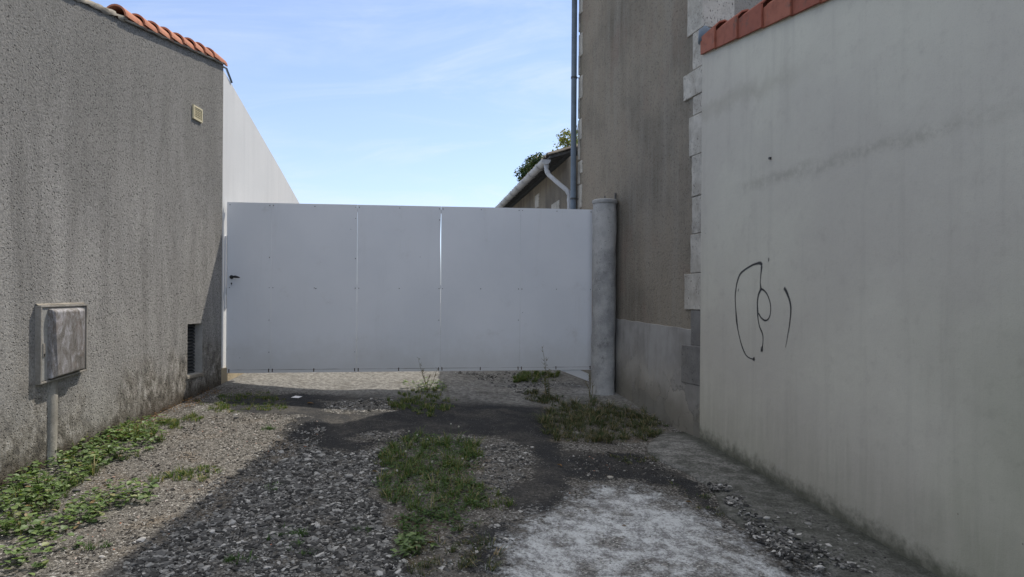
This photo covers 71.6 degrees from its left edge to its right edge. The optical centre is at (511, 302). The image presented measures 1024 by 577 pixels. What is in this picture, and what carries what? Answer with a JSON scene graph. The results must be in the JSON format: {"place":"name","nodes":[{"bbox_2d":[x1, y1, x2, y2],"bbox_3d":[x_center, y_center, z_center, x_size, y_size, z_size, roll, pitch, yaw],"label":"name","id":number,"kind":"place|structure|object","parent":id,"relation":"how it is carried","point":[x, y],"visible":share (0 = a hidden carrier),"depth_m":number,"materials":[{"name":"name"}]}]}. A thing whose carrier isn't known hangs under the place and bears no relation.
{"place":"outdoors","nodes":[
{"label":"outdoors","id":0,"kind":"place"},
{"bbox_2d":[122,447,411,576],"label":"gravel","id":1,"kind":"structure","parent":0,"point":[294,488],"depth_m":3.97,"materials":[{"name":"grey gravel"}]},
{"bbox_2d":[264,481,280,490],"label":"weed tuft","id":2,"kind":"object","parent":1,"relation":"on","point":[272,487],"visible":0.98,"depth_m":4.59,"materials":[{"name":"green plant"}]},
{"bbox_2d":[266,522,290,543],"bbox_3d":[-1.267,1.266,3.885,0.173,0.059,0.254,0,0,-25],"label":"weed tuft","id":3,"kind":"object","parent":1,"relation":"on","point":[268,538],"visible":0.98,"depth_m":3.89,"materials":[{"name":"green plant"}]},
{"bbox_2d":[285,527,311,536],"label":"weed tuft","id":4,"kind":"object","parent":1,"relation":"on","point":[300,531],"visible":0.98,"depth_m":3.92,"materials":[{"name":"green plant"}]},
{"bbox_2d":[286,536,317,555],"bbox_3d":[-1.087,1.283,3.732,0.213,0.053,0.184,0,0,21],"label":"weed tuft","id":5,"kind":"object","parent":1,"relation":"on","point":[299,542],"visible":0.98,"depth_m":3.73,"materials":[{"name":"green plant"}]},
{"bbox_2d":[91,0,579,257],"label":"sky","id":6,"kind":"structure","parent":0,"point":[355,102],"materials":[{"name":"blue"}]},
{"bbox_2d":[0,313,833,576],"bbox_3d":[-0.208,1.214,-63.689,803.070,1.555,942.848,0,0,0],"label":"ground","id":7,"kind":"structure","parent":0,"point":[689,540],"depth_m":4.76,"materials":[{"name":"grey gravel"}]},
{"bbox_2d":[0,414,168,575],"bbox_3d":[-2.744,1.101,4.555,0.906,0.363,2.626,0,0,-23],"label":"weeds","id":8,"kind":"object","parent":7,"relation":"on","point":[48,489],"visible":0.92,"depth_m":4.23,"materials":[{"name":"green plant"}]},
{"bbox_2d":[0,0,227,487],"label":"roughcast building","id":9,"kind":"structure","parent":7,"relation":"on","point":[111,155],"depth_m":5.40,"materials":[{"name":"concrete"}]},
{"bbox_2d":[35,302,87,465],"bbox_3d":[-3.079,0.568,4.870,0.094,1.138,0.488,0,0,2],"label":"meter box","id":10,"kind":"object","parent":9,"relation":"attached to","point":[61,338],"visible":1,"depth_m":4.78,"materials":[{"name":"grey plastic"}]},
{"bbox_2d":[42,306,84,380],"bbox_3d":[-3.067,0.275,4.870,0.074,0.490,0.454,0,0,2],"label":"door","id":11,"kind":"structure","parent":10,"relation":"in","point":[63,328],"depth_m":4.79,"materials":[{"name":"grey plastic"}]},
{"bbox_2d":[87,389,218,444],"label":"weeds","id":12,"kind":"object","parent":7,"relation":"on","point":[155,415],"visible":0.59,"depth_m":6.34,"materials":[{"name":"green plant"}]},
{"bbox_2d":[0,412,326,576],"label":"gravel","id":13,"kind":"structure","parent":7,"relation":"on","point":[156,503],"depth_m":4.54,"materials":[{"name":"grey gravel"}]},
{"bbox_2d":[73,539,112,550],"bbox_3d":[-2.163,1.249,3.669,0.198,0.045,0.151,0,0,20],"label":"weed tuft","id":14,"kind":"object","parent":13,"relation":"on","point":[104,545],"visible":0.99,"depth_m":3.66,"materials":[{"name":"green plant"}]},
{"bbox_2d":[155,410,204,428],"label":"grass","id":15,"kind":"structure","parent":7,"relation":"on","point":[174,423],"depth_m":5.91,"materials":[{"name":"green plant"}]},
{"bbox_2d":[146,464,223,482],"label":"grass","id":16,"kind":"structure","parent":7,"relation":"on","point":[190,472],"depth_m":4.71,"materials":[{"name":"green plant"}]},
{"bbox_2d":[222,550,256,564],"bbox_3d":[-1.378,1.293,3.603,0.178,0.046,0.162,0,0,-25],"label":"weed tuft","id":17,"kind":"object","parent":7,"relation":"on","point":[232,558],"visible":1,"depth_m":3.59,"materials":[{"name":"green plant"}]},
{"bbox_2d":[195,390,287,412],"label":"grass","id":18,"kind":"structure","parent":7,"relation":"on","point":[220,407],"depth_m":6.66,"materials":[{"name":"green plant"}]},
{"bbox_2d":[221,66,299,383],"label":"white wall","id":19,"kind":"structure","parent":7,"relation":"on","point":[252,172],"depth_m":7.98,"materials":[{"name":"white paint"}]},
{"bbox_2d":[259,424,275,430],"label":"weed tuft","id":20,"kind":"object","parent":7,"relation":"on","point":[268,428],"visible":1,"depth_m":5.89,"materials":[{"name":"green plant"}]},
{"bbox_2d":[390,531,439,557],"bbox_3d":[-0.582,1.312,3.854,0.255,0.076,0.328,0,0,40],"label":"weed","id":21,"kind":"object","parent":7,"relation":"on","point":[407,547],"visible":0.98,"depth_m":3.86,"materials":[{"name":"green plant"}]},
{"bbox_2d":[387,384,458,416],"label":"grass","id":22,"kind":"structure","parent":7,"relation":"on","point":[408,399],"depth_m":7.21,"materials":[{"name":"green plant"}]},
{"bbox_2d":[403,377,445,390],"bbox_3d":[-0.957,0.896,7.846,0.434,0.124,0.373,0,0,33],"label":"weed","id":23,"kind":"object","parent":7,"relation":"on","point":[422,383],"visible":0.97,"depth_m":7.81,"materials":[{"name":"green plant"}]},
{"bbox_2d":[417,357,438,391],"bbox_3d":[-0.915,0.784,7.720,0.241,0.388,0.045,0,0,0],"label":"tall weed","id":24,"kind":"object","parent":7,"relation":"on","point":[428,377],"visible":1,"depth_m":7.72,"materials":[{"name":"green plant"}]},
{"bbox_2d":[369,426,491,536],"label":"grass","id":25,"kind":"structure","parent":7,"relation":"on","point":[425,445],"depth_m":4.98,"materials":[{"name":"green plant"}]},
{"bbox_2d":[399,520,511,576],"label":"grass","id":26,"kind":"structure","parent":7,"relation":"on","point":[452,549],"depth_m":3.79,"materials":[{"name":"green plant"}]},
{"bbox_2d":[473,486,516,509],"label":"grass","id":27,"kind":"structure","parent":7,"relation":"on","point":[509,503],"depth_m":4.59,"materials":[{"name":"green plant"}]},
{"bbox_2d":[514,152,544,180],"bbox_3d":[0.699,-1.476,17.052,1.385,4.269,1.195,0,0,0],"label":"ivy tree","id":28,"kind":"object","parent":7,"relation":"on","point":[523,171],"visible":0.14,"depth_m":16.73,"materials":[{"name":"green plant"}]},
{"bbox_2d":[512,370,560,383],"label":"grass","id":29,"kind":"structure","parent":7,"relation":"on","point":[522,377],"depth_m":8.62,"materials":[{"name":"green plant"}]},
{"bbox_2d":[495,144,578,243],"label":"outbuilding","id":30,"kind":"structure","parent":7,"relation":"on","point":[545,182],"depth_m":10.40,"materials":[{"name":"paint"}]},
{"bbox_2d":[521,388,563,403],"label":"grass","id":31,"kind":"structure","parent":7,"relation":"on","point":[539,399],"depth_m":7.69,"materials":[{"name":"green plant"}]},
{"bbox_2d":[542,347,551,398],"bbox_3d":[0.377,0.760,7.702,0.135,0.590,0.136,0,0,7],"label":"tall weed","id":32,"kind":"object","parent":7,"relation":"on","point":[545,383],"visible":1,"depth_m":7.70,"materials":[{"name":"green plant"}]},
{"bbox_2d":[552,128,577,150],"bbox_3d":[2.073,-2.215,19.988,2.226,5.772,2.206,0,0,0],"label":"tree","id":33,"kind":"object","parent":7,"relation":"on","point":[563,139],"visible":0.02,"depth_m":19.87,"materials":[{"name":"green plant"}]},
{"bbox_2d":[585,374,593,396],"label":"tall weed","id":34,"kind":"object","parent":7,"relation":"on","point":[590,385],"visible":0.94,"depth_m":7.77,"materials":[{"name":"green plant"}]},
{"bbox_2d":[590,193,617,395],"bbox_3d":[1.027,-0.037,7.981,0.302,2.387,0.308,0,0,0],"label":"concrete post","id":35,"kind":"object","parent":7,"relation":"on","point":[604,226],"visible":0.92,"depth_m":7.87,"materials":[{"name":"concrete"}]},
{"bbox_2d":[224,202,592,380],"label":"gate","id":36,"kind":"structure","parent":35,"relation":"attached to","point":[325,288],"depth_m":7.82,"materials":[{"name":"white metal"}]},
{"bbox_2d":[503,448,803,564],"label":"gravel","id":37,"kind":"structure","parent":7,"relation":"on","point":[587,474],"depth_m":5.32,"materials":[{"name":"grey gravel"}]},
{"bbox_2d":[570,0,761,437],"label":"rendered house","id":38,"kind":"structure","parent":7,"relation":"on","point":[640,109],"depth_m":7.21,"materials":[{"name":"concrete"}]},
{"bbox_2d":[698,0,1023,576],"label":"garden wall","id":39,"kind":"structure","parent":7,"relation":"on","point":[862,283],"depth_m":4.26,"materials":[{"name":"beige paint"}]},
{"bbox_2d":[322,371,583,574],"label":"gravel","id":40,"kind":"structure","parent":0,"point":[495,525],"depth_m":5.41,"materials":[{"name":"grey gravel"}]},
{"bbox_2d":[525,393,669,443],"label":"grass","id":41,"kind":"structure","parent":0,"point":[589,412],"depth_m":6.61,"materials":[{"name":"green plant"}]},
{"bbox_2d":[609,452,658,463],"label":"grass","id":42,"kind":"structure","parent":0,"point":[628,462],"depth_m":5.65,"materials":[{"name":"green plant"}]},
{"bbox_2d":[647,432,938,576],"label":"concrete path","id":43,"kind":"structure","parent":0,"point":[700,460],"depth_m":4.64,"materials":[{"name":"grey concrete"}]},
{"bbox_2d":[668,480,731,518],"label":"grass","id":44,"kind":"structure","parent":43,"relation":"on","point":[701,498],"depth_m":4.87,"materials":[{"name":"green plant"}]},
{"bbox_2d":[707,482,885,573],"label":"gravel","id":45,"kind":"structure","parent":43,"relation":"on","point":[782,540],"depth_m":4.14,"materials":[{"name":"grey gravel"}]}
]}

